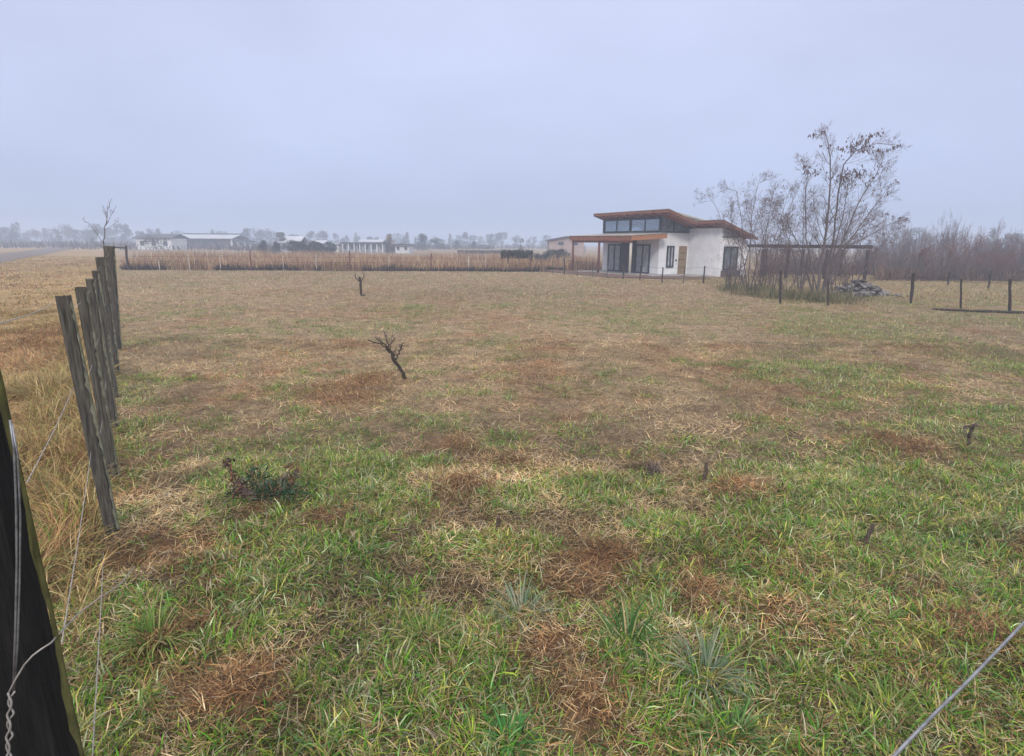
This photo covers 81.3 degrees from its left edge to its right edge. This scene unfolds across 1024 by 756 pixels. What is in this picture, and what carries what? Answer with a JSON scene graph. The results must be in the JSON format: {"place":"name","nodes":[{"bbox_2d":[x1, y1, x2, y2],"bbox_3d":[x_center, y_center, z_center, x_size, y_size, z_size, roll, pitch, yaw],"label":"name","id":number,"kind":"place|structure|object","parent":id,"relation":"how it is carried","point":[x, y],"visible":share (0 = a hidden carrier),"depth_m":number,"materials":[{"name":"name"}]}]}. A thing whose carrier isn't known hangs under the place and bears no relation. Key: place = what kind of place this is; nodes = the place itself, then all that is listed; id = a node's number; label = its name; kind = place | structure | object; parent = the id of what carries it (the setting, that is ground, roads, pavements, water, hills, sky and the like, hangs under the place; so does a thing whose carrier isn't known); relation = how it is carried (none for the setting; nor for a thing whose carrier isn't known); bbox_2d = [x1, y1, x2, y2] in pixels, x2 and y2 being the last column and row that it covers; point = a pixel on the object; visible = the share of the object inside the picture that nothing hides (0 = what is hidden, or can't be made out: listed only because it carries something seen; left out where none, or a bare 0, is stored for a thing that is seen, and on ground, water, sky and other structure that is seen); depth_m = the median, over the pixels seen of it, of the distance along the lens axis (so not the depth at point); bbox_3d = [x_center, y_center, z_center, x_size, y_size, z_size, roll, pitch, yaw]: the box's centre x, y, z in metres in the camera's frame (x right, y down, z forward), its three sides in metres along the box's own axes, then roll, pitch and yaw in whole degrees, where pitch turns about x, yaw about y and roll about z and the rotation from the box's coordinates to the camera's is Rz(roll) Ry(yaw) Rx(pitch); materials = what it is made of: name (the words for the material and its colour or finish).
{"place":"outdoors","nodes":[
{"label":"outdoors","id":0,"kind":"place"},
{"bbox_2d":[455,249,505,253],"bbox_3d":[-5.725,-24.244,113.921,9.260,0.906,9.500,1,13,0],"label":"roofed barn","id":1,"kind":"structure","parent":0,"point":[486,251],"depth_m":109.84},
{"bbox_2d":[0,240,1023,755],"bbox_3d":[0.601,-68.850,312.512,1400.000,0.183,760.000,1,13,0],"label":"ground","id":2,"kind":"structure","parent":0,"point":[242,280],"depth_m":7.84,"materials":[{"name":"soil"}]},
{"bbox_2d":[6,222,19,243],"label":"misty tree","id":3,"kind":"object","parent":2,"relation":"on","point":[13,236],"visible":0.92,"depth_m":204.38,"materials":[{"name":"grey plant"}]},
{"bbox_2d":[2,364,73,400],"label":"grass tussock","id":4,"kind":"object","parent":2,"relation":"on","point":[28,390],"depth_m":8.14,"materials":[{"name":"plant"}]},
{"bbox_2d":[29,228,52,239],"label":"misty tree","id":5,"kind":"object","parent":2,"relation":"on","point":[34,233],"visible":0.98,"depth_m":252.19,"materials":[{"name":"grey plant"}]},
{"bbox_2d":[0,369,84,755],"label":"fence post","id":6,"kind":"object","parent":2,"relation":"on","point":[44,721],"visible":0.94,"depth_m":1.25,"materials":[{"name":"wood"}]},
{"bbox_2d":[8,420,20,690],"bbox_3d":[-0.994,0.364,1.186,0.004,0.570,0.078,13,18,43],"label":"tie wire","id":7,"kind":"object","parent":6,"relation":"attached to","point":[17,580],"visible":1,"depth_m":1.19,"materials":[{"name":"metal"}]},
{"bbox_2d":[5,566,134,755],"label":"loose wire","id":8,"kind":"object","parent":6,"relation":"attached to","point":[8,724],"visible":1,"depth_m":1.22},
{"bbox_2d":[92,551,103,755],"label":"fence wire","id":9,"kind":"object","parent":6,"relation":"attached to","point":[97,668],"visible":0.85,"depth_m":2.06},
{"bbox_2d":[0,243,88,262],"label":"road","id":10,"kind":"structure","parent":2,"relation":"on","point":[9,256],"depth_m":81.59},
{"bbox_2d":[15,415,80,464],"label":"grass tussock","id":11,"kind":"object","parent":2,"relation":"on","point":[41,440],"depth_m":6.09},
{"bbox_2d":[51,223,76,240],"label":"misty tree","id":12,"kind":"object","parent":2,"relation":"on","point":[67,231],"visible":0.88,"depth_m":238.14,"materials":[{"name":"grey plant"}]},
{"bbox_2d":[0,255,131,649],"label":"roadside grass","id":13,"kind":"structure","parent":2,"relation":"on","point":[56,535],"depth_m":6.11,"materials":[{"name":"plant"}]},
{"bbox_2d":[23,453,138,513],"bbox_3d":[-3.773,0.960,4.942,1.141,0.668,1.136,11,16,38],"label":"grass tussock","id":14,"kind":"object","parent":2,"relation":"on","point":[67,479],"depth_m":5.01,"materials":[{"name":"plant"}]},
{"bbox_2d":[55,295,120,536],"bbox_3d":[-2.911,0.310,4.114,0.195,1.759,0.104,0,13,-3],"label":"fence post","id":15,"kind":"object","parent":2,"relation":"on","point":[82,388],"visible":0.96,"depth_m":4.07,"materials":[{"name":"wood"}]},
{"bbox_2d":[26,387,73,483],"bbox_3d":[-2.228,0.196,2.927,0.004,0.220,2.540,-8,15,-33],"label":"fence wire","id":16,"kind":"object","parent":15,"relation":"attached to","point":[47,442],"visible":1,"depth_m":2.39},
{"bbox_2d":[61,454,90,643],"bbox_3d":[-2.133,0.660,2.956,0.004,0.212,2.719,-8,15,-33],"label":"fence wire","id":17,"kind":"object","parent":15,"relation":"attached to","point":[75,559],"visible":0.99,"depth_m":2.38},
{"bbox_2d":[79,229,99,242],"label":"misty tree","id":18,"kind":"object","parent":2,"relation":"on","point":[93,237],"visible":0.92,"depth_m":208.05,"materials":[{"name":"grey plant"}]},
{"bbox_2d":[75,286,119,479],"bbox_3d":[-3.594,0.099,5.183,0.131,1.776,0.108,-8,15,-32],"label":"fence post","id":19,"kind":"object","parent":2,"relation":"on","point":[92,354],"visible":0.96,"depth_m":5.14,"materials":[{"name":"wood"}]},
{"bbox_2d":[83,199,118,246],"bbox_3d":[-10.365,-2.981,15.226,0.929,3.093,0.247,3,13,13],"label":"bare sapling","id":20,"kind":"object","parent":2,"relation":"on","point":[105,224],"visible":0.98,"depth_m":15.03,"materials":[{"name":"brown plant"}]},
{"bbox_2d":[85,278,118,427],"bbox_3d":[-4.506,-0.228,6.568,0.119,1.717,0.102,-8,15,-32],"label":"fence post","id":21,"kind":"object","parent":2,"relation":"on","point":[98,329],"visible":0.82,"depth_m":6.52,"materials":[{"name":"wood"}]},
{"bbox_2d":[92,270,118,397],"bbox_3d":[-5.317,-0.534,7.802,0.103,1.728,0.092,-8,15,-32],"label":"fence post","id":22,"kind":"object","parent":2,"relation":"on","point":[96,276],"visible":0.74,"depth_m":7.76,"materials":[{"name":"wood"}]},
{"bbox_2d":[95,257,120,372],"bbox_3d":[-6.256,-0.931,9.232,0.144,1.854,0.126,-8,15,-32],"label":"fence post","id":23,"kind":"object","parent":2,"relation":"on","point":[101,261],"visible":0.77,"depth_m":9.16,"materials":[{"name":"wood"}]},
{"bbox_2d":[103,246,121,349],"bbox_3d":[-7.614,-1.491,11.368,0.362,2.017,0.198,0,13,-3],"label":"fence post","id":24,"kind":"object","parent":2,"relation":"on","point":[109,255],"visible":0.81,"depth_m":11.26,"materials":[{"name":"wood"}]},
{"bbox_2d":[113,223,131,241],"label":"misty tree","id":25,"kind":"object","parent":2,"relation":"on","point":[124,229],"visible":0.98,"depth_m":231.70,"materials":[{"name":"grey plant"}]},
{"bbox_2d":[88,586,207,677],"bbox_3d":[-1.897,1.323,3.176,0.623,0.295,0.542,1,13,0],"label":"grass tussock","id":26,"kind":"object","parent":2,"relation":"on","point":[150,624],"depth_m":3.17,"materials":[{"name":"plant"}]},
{"bbox_2d":[141,234,168,249],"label":"tree","id":27,"kind":"object","parent":2,"relation":"on","point":[152,240],"visible":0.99,"depth_m":116.80,"materials":[{"name":"grey plant"}]},
{"bbox_2d":[132,234,188,249],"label":"farmhouse","id":28,"kind":"object","parent":2,"relation":"on","point":[178,240],"visible":0.81,"depth_m":125.66,"materials":[{"name":"paint"}]},
{"bbox_2d":[183,233,250,248],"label":"long shed","id":29,"kind":"structure","parent":2,"relation":"on","point":[205,239],"depth_m":146.90,"materials":[{"name":"metal"}]},
{"bbox_2d":[222,458,251,500],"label":"dry weed","id":30,"kind":"object","parent":2,"relation":"on","point":[238,481],"visible":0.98,"depth_m":4.82,"materials":[{"name":"brown plant"}]},
{"bbox_2d":[232,240,256,248],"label":"lean to","id":31,"kind":"object","parent":2,"relation":"on","point":[250,242],"visible":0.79,"depth_m":146.78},
{"bbox_2d":[254,240,269,253],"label":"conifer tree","id":32,"kind":"object","parent":2,"relation":"on","point":[263,246],"visible":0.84,"depth_m":92.52,"materials":[{"name":"green plant"}]},
{"bbox_2d":[222,462,309,505],"bbox_3d":[-2.034,0.890,4.931,0.727,0.399,0.421,1,13,0],"label":"green shrub","id":33,"kind":"object","parent":2,"relation":"on","point":[266,485],"visible":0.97,"depth_m":4.91,"materials":[{"name":"leaf"},{"name":"twig"}]},
{"bbox_2d":[281,240,298,252],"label":"evergreen bush","id":34,"kind":"object","parent":2,"relation":"on","point":[292,242],"visible":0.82,"depth_m":89.84,"materials":[{"name":"green plant"}]},
{"bbox_2d":[279,461,301,487],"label":"dry weed","id":35,"kind":"object","parent":2,"relation":"on","point":[292,478],"visible":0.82,"depth_m":5.11,"materials":[{"name":"brown plant"}]},
{"bbox_2d":[278,236,308,251],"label":"house","id":36,"kind":"structure","parent":2,"relation":"on","point":[297,238],"depth_m":118.25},
{"bbox_2d":[0,239,587,253],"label":"distant scrub","id":37,"kind":"object","parent":2,"relation":"on","point":[38,244],"visible":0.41,"depth_m":140.76,"materials":[{"name":"plant"}]},
{"bbox_2d":[292,241,308,253],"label":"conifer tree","id":38,"kind":"object","parent":2,"relation":"on","point":[301,245],"visible":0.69,"depth_m":89.54,"materials":[{"name":"green plant"}]},
{"bbox_2d":[320,242,337,253],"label":"evergreen bush","id":39,"kind":"object","parent":2,"relation":"on","point":[330,248],"visible":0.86,"depth_m":89.33,"materials":[{"name":"green plant"}]},
{"bbox_2d":[119,262,566,271],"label":"dark undergrowth","id":40,"kind":"object","parent":2,"relation":"on","point":[273,268],"visible":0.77,"depth_m":43.31,"materials":[{"name":"plant"}]},
{"bbox_2d":[119,246,601,271],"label":"tall dry weeds","id":41,"kind":"object","parent":2,"relation":"on","point":[205,261],"visible":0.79,"depth_m":46.44,"materials":[{"name":"plant"}]},
{"bbox_2d":[339,242,391,252],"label":"building","id":42,"kind":"structure","parent":2,"relation":"on","point":[372,247],"depth_m":112.61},
{"bbox_2d":[368,331,406,378],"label":"dead shrub","id":43,"kind":"object","parent":2,"relation":"on","point":[393,359],"visible":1,"depth_m":9.21,"materials":[{"name":"plant"}]},
{"bbox_2d":[386,234,395,252],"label":"tree","id":44,"kind":"object","parent":2,"relation":"on","point":[389,240],"visible":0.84,"depth_m":114.80,"materials":[{"name":"grey plant"}]},
{"bbox_2d":[393,244,414,252],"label":"annex","id":45,"kind":"object","parent":2,"relation":"on","point":[404,248],"visible":0.96,"depth_m":109.82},
{"bbox_2d":[413,233,430,250],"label":"conifer tree","id":46,"kind":"object","parent":2,"relation":"on","point":[421,240],"visible":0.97,"depth_m":145.91,"materials":[{"name":"grey plant"}]},
{"bbox_2d":[389,604,471,667],"bbox_3d":[-0.446,1.356,3.191,0.475,0.229,0.476,1,13,0],"label":"grass tussock","id":47,"kind":"object","parent":2,"relation":"on","point":[429,625],"depth_m":3.24,"materials":[{"name":"plant"}]},
{"bbox_2d":[429,237,446,249],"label":"tree","id":48,"kind":"object","parent":2,"relation":"on","point":[438,244],"visible":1,"depth_m":155.99,"materials":[{"name":"grey plant"}]},
{"bbox_2d":[466,699,549,755],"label":"grass tussock","id":49,"kind":"object","parent":2,"relation":"on","point":[499,724],"depth_m":2.62,"materials":[{"name":"plant"}]},
{"bbox_2d":[500,248,533,263],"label":"vine shelter","id":50,"kind":"object","parent":2,"relation":"on","point":[525,253],"visible":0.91,"depth_m":46.18,"materials":[{"name":"brown wood"}]},
{"bbox_2d":[480,568,564,635],"bbox_3d":[0.076,1.314,3.430,0.546,0.277,0.596,1,13,0],"label":"grass tussock","id":51,"kind":"object","parent":2,"relation":"on","point":[524,600],"depth_m":3.50,"materials":[{"name":"plant"}]},
{"bbox_2d":[39,269,1023,755],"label":"matted straw","id":52,"kind":"object","parent":2,"relation":"on","point":[239,672],"visible":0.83,"depth_m":4.17,"materials":[{"name":"plant"}]},
{"bbox_2d":[546,270,708,278],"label":"bare earth","id":53,"kind":"structure","parent":2,"relation":"attached to","point":[615,275],"depth_m":37.90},
{"bbox_2d":[581,589,674,672],"bbox_3d":[0.639,1.353,3.192,0.593,0.333,0.604,1,13,0],"label":"grass tussock","id":54,"kind":"object","parent":2,"relation":"on","point":[641,629],"depth_m":3.21,"materials":[{"name":"plant"}]},
{"bbox_2d":[642,460,663,477],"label":"dead weed","id":55,"kind":"object","parent":2,"relation":"on","point":[654,468],"visible":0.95,"depth_m":5.50,"materials":[{"name":"brown plant"}]},
{"bbox_2d":[569,209,756,276],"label":"white house","id":56,"kind":"structure","parent":2,"relation":"on","point":[672,242],"depth_m":41.07,"materials":[{"name":"paint"}]},
{"bbox_2d":[607,244,620,271],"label":"sliding door","id":57,"kind":"structure","parent":56,"relation":"in","point":[614,250],"depth_m":44.89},
{"bbox_2d":[634,244,650,273],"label":"sliding door","id":58,"kind":"structure","parent":56,"relation":"in","point":[642,251],"depth_m":42.05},
{"bbox_2d":[666,246,674,266],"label":"window","id":59,"kind":"structure","parent":56,"relation":"in","point":[670,249],"depth_m":41.05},
{"bbox_2d":[677,246,686,273],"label":"timber door","id":60,"kind":"structure","parent":56,"relation":"in","point":[682,256],"depth_m":41.61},
{"bbox_2d":[722,246,738,269],"bbox_3d":[14.546,-7.968,39.690,1.280,1.560,0.100,-6,14,-27],"label":"window","id":61,"kind":"structure","parent":56,"relation":"in","point":[727,258],"depth_m":39.61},
{"bbox_2d":[653,617,775,715],"bbox_3d":[0.967,1.389,2.948,0.594,0.290,0.637,1,13,0],"label":"grass tussock","id":62,"kind":"object","parent":2,"relation":"on","point":[707,654],"depth_m":2.96,"materials":[{"name":"plant"}]},
{"bbox_2d":[672,686,785,755],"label":"grass tussock","id":63,"kind":"object","parent":2,"relation":"on","point":[737,718],"depth_m":2.63,"materials":[{"name":"plant"}]},
{"bbox_2d":[693,177,772,287],"bbox_3d":[10.220,-6.681,27.839,3.710,5.079,2.127,1,13,0],"label":"bare sapling","id":64,"kind":"object","parent":2,"relation":"on","point":[740,243],"visible":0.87,"depth_m":27.77,"materials":[{"name":"brown plant"}]},
{"bbox_2d":[721,256,744,289],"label":"bare shrub","id":65,"kind":"object","parent":2,"relation":"on","point":[729,275],"visible":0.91,"depth_m":27.91,"materials":[{"name":"brown plant"}]},
{"bbox_2d":[716,170,787,293],"bbox_3d":[10.163,-6.209,25.340,2.799,5.267,1.776,1,13,0],"label":"bare sapling","id":66,"kind":"object","parent":2,"relation":"on","point":[755,200],"visible":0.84,"depth_m":25.31,"materials":[{"name":"brown plant"}]},
{"bbox_2d":[732,259,775,292],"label":"bare shrub","id":67,"kind":"object","parent":2,"relation":"on","point":[740,275],"visible":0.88,"depth_m":25.60,"materials":[{"name":"brown plant"}]},
{"bbox_2d":[737,179,793,284],"bbox_3d":[12.032,-7.029,28.869,2.753,5.334,1.989,-2,13,-10],"label":"bare sapling","id":68,"kind":"object","parent":2,"relation":"on","point":[747,190],"visible":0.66,"depth_m":28.92,"materials":[{"name":"brown plant"}]},
{"bbox_2d":[738,178,806,292],"bbox_3d":[10.568,-5.586,23.861,2.452,4.711,2.031,-7,15,-28],"label":"bare sapling","id":69,"kind":"object","parent":2,"relation":"on","point":[771,251],"visible":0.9,"depth_m":23.93,"materials":[{"name":"brown plant"}]},
{"bbox_2d":[779,270,781,303],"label":"fence post","id":70,"kind":"object","parent":2,"relation":"on","point":[780,287],"visible":0.88,"depth_m":21.68,"materials":[{"name":"brown wood"}]},
{"bbox_2d":[709,280,876,305],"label":"weeds","id":71,"kind":"object","parent":2,"relation":"on","point":[838,296],"visible":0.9,"depth_m":23.64,"materials":[{"name":"plant"}]},
{"bbox_2d":[765,181,830,291],"bbox_3d":[11.746,-5.644,24.317,2.735,4.645,2.040,1,13,0],"label":"bare sapling","id":72,"kind":"object","parent":2,"relation":"on","point":[806,262],"visible":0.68,"depth_m":24.40,"materials":[{"name":"brown plant"}]},
{"bbox_2d":[791,259,811,288],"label":"bare shrub","id":73,"kind":"object","parent":2,"relation":"on","point":[798,268],"visible":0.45,"depth_m":29.12,"materials":[{"name":"brown plant"}]},
{"bbox_2d":[747,244,873,279],"bbox_3d":[19.182,-7.738,39.490,7.072,2.149,3.880,2,13,7],"label":"pergola","id":74,"kind":"object","parent":2,"relation":"on","point":[853,247],"visible":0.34,"depth_m":37.72,"materials":[{"name":"wood"}]},
{"bbox_2d":[786,250,849,289],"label":"bare shrub","id":75,"kind":"object","parent":2,"relation":"on","point":[816,271],"visible":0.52,"depth_m":27.48,"materials":[{"name":"brown plant"}]},
{"bbox_2d":[758,120,910,296],"bbox_3d":[12.312,-6.383,22.998,6.237,6.827,2.863,1,13,0],"label":"bare tree","id":76,"kind":"object","parent":2,"relation":"on","point":[843,236],"visible":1,"depth_m":22.84,"materials":[{"name":"brown plant"}]},
{"bbox_2d":[808,238,861,270],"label":"bare shrub","id":77,"kind":"object","parent":2,"relation":"on","point":[824,253],"visible":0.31,"depth_m":43.35,"materials":[{"name":"brown plant"}]},
{"bbox_2d":[821,260,864,289],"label":"bare shrub","id":78,"kind":"object","parent":2,"relation":"on","point":[848,273],"visible":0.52,"depth_m":27.38,"materials":[{"name":"brown plant"}]},
{"bbox_2d":[677,272,1023,305],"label":"pale rough grass","id":79,"kind":"structure","parent":2,"relation":"on","point":[936,293],"depth_m":28.82,"materials":[{"name":"plant"}]},
{"bbox_2d":[825,203,909,294],"bbox_3d":[14.478,-5.309,24.709,3.276,3.866,1.845,4,13,14],"label":"bare sapling","id":80,"kind":"object","parent":2,"relation":"on","point":[894,231],"visible":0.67,"depth_m":24.63,"materials":[{"name":"brown plant"}]},
{"bbox_2d":[863,523,874,545],"bbox_3d":[2.573,1.147,4.308,0.069,0.212,0.039,1,13,0],"label":"stump","id":81,"kind":"object","parent":2,"relation":"on","point":[869,533],"visible":0.85,"depth_m":4.29,"materials":[{"name":"brown wood"}]},
{"bbox_2d":[826,666,946,747],"bbox_3d":[1.772,1.512,2.773,0.531,0.243,0.476,1,13,0],"label":"grass tussock","id":82,"kind":"object","parent":2,"relation":"on","point":[907,698],"depth_m":2.79,"materials":[{"name":"plant"}]},
{"bbox_2d":[862,240,914,272],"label":"bare shrub","id":83,"kind":"object","parent":2,"relation":"on","point":[904,257],"visible":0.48,"depth_m":42.32,"materials":[{"name":"brown plant"}]},
{"bbox_2d":[753,258,1023,281],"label":"brambles","id":84,"kind":"object","parent":2,"relation":"on","point":[889,275],"visible":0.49,"depth_m":37.53,"materials":[{"name":"plant"}]},
{"bbox_2d":[879,216,903,266],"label":"bare shrub","id":85,"kind":"object","parent":2,"relation":"on","point":[888,238],"visible":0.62,"depth_m":51.27,"materials":[{"name":"brown plant"}]},
{"bbox_2d":[890,222,911,267],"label":"bare shrub","id":86,"kind":"object","parent":2,"relation":"on","point":[906,237],"visible":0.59,"depth_m":53.94,"materials":[{"name":"brown plant"}]},
{"bbox_2d":[891,227,928,251],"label":"misty tree","id":87,"kind":"object","parent":2,"relation":"on","point":[912,231],"visible":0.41,"depth_m":161.02,"materials":[{"name":"grey plant"}]},
{"bbox_2d":[889,242,931,273],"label":"bare shrub","id":88,"kind":"object","parent":2,"relation":"on","point":[911,259],"visible":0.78,"depth_m":38.03,"materials":[{"name":"brown plant"}]},
{"bbox_2d":[909,273,914,302],"bbox_3d":[15.065,-3.358,22.442,0.180,1.166,0.113,1,13,0],"label":"fence post","id":89,"kind":"object","parent":2,"relation":"on","point":[912,286],"visible":0.88,"depth_m":22.39,"materials":[{"name":"brown wood"}]},
{"bbox_2d":[907,224,929,265],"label":"bare shrub","id":90,"kind":"object","parent":2,"relation":"on","point":[916,239],"visible":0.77,"depth_m":49.85,"materials":[{"name":"brown plant"}]},
{"bbox_2d":[898,223,953,256],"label":"bare shrub","id":91,"kind":"object","parent":2,"relation":"on","point":[920,243],"visible":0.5,"depth_m":63.93,"materials":[{"name":"grey plant"}]},
{"bbox_2d":[908,237,971,280],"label":"bare shrub","id":92,"kind":"object","parent":2,"relation":"on","point":[925,251],"visible":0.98,"depth_m":36.56,"materials":[{"name":"brown plant"}]},
{"bbox_2d":[933,213,949,259],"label":"bare shrub","id":93,"kind":"object","parent":2,"relation":"on","point":[943,240],"visible":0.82,"depth_m":48.45,"materials":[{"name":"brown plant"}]},
{"bbox_2d":[939,214,966,260],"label":"bare shrub","id":94,"kind":"object","parent":2,"relation":"on","point":[954,227],"visible":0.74,"depth_m":50.43,"materials":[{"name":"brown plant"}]},
{"bbox_2d":[940,235,991,275],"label":"bare shrub","id":95,"kind":"object","parent":2,"relation":"on","point":[956,254],"visible":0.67,"depth_m":39.29,"materials":[{"name":"brown plant"}]},
{"bbox_2d":[962,417,984,448],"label":"dead weed","id":96,"kind":"object","parent":2,"relation":"on","point":[971,428],"visible":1,"depth_m":6.37,"materials":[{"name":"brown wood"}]},
{"bbox_2d":[960,223,986,260],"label":"bare shrub","id":97,"kind":"object","parent":2,"relation":"on","point":[966,244],"visible":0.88,"depth_m":43.72,"materials":[{"name":"brown plant"}]},
{"bbox_2d":[932,308,1023,313],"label":"fallen pole","id":98,"kind":"object","parent":2,"relation":"on","point":[995,311],"visible":1,"depth_m":19.73,"materials":[{"name":"brown wood"}]},
{"bbox_2d":[976,216,1005,258],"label":"bare shrub","id":99,"kind":"object","parent":2,"relation":"on","point":[992,236],"visible":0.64,"depth_m":51.63,"materials":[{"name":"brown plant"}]},
{"bbox_2d":[967,235,1016,265],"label":"bare shrub","id":100,"kind":"object","parent":2,"relation":"on","point":[987,246],"visible":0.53,"depth_m":49.45,"materials":[{"name":"grey plant"}]},
{"bbox_2d":[1008,279,1011,310],"bbox_3d":[16.372,-2.673,19.590,0.285,1.162,0.093,1,13,0],"label":"fence post","id":101,"kind":"object","parent":2,"relation":"on","point":[1009,294],"visible":0.89,"depth_m":19.55,"materials":[{"name":"brown wood"}]},
{"bbox_2d":[999,239,1023,272],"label":"bare shrub","id":102,"kind":"object","parent":2,"relation":"on","point":[1013,254],"visible":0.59,"depth_m":39.32,"materials":[{"name":"brown plant"}]},
{"bbox_2d":[0,0,1023,248],"label":"sky","id":103,"kind":"structure","parent":0,"point":[373,118],"materials":[{"name":"grey"}]},
{"bbox_2d":[545,236,583,256],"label":"house","id":104,"kind":"structure","parent":0,"point":[564,242],"depth_m":89.82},
{"bbox_2d":[891,621,1023,755],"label":"fence wire","id":105,"kind":"object","parent":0,"point":[915,733],"visible":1,"depth_m":0.53,"materials":[{"name":"metal"}]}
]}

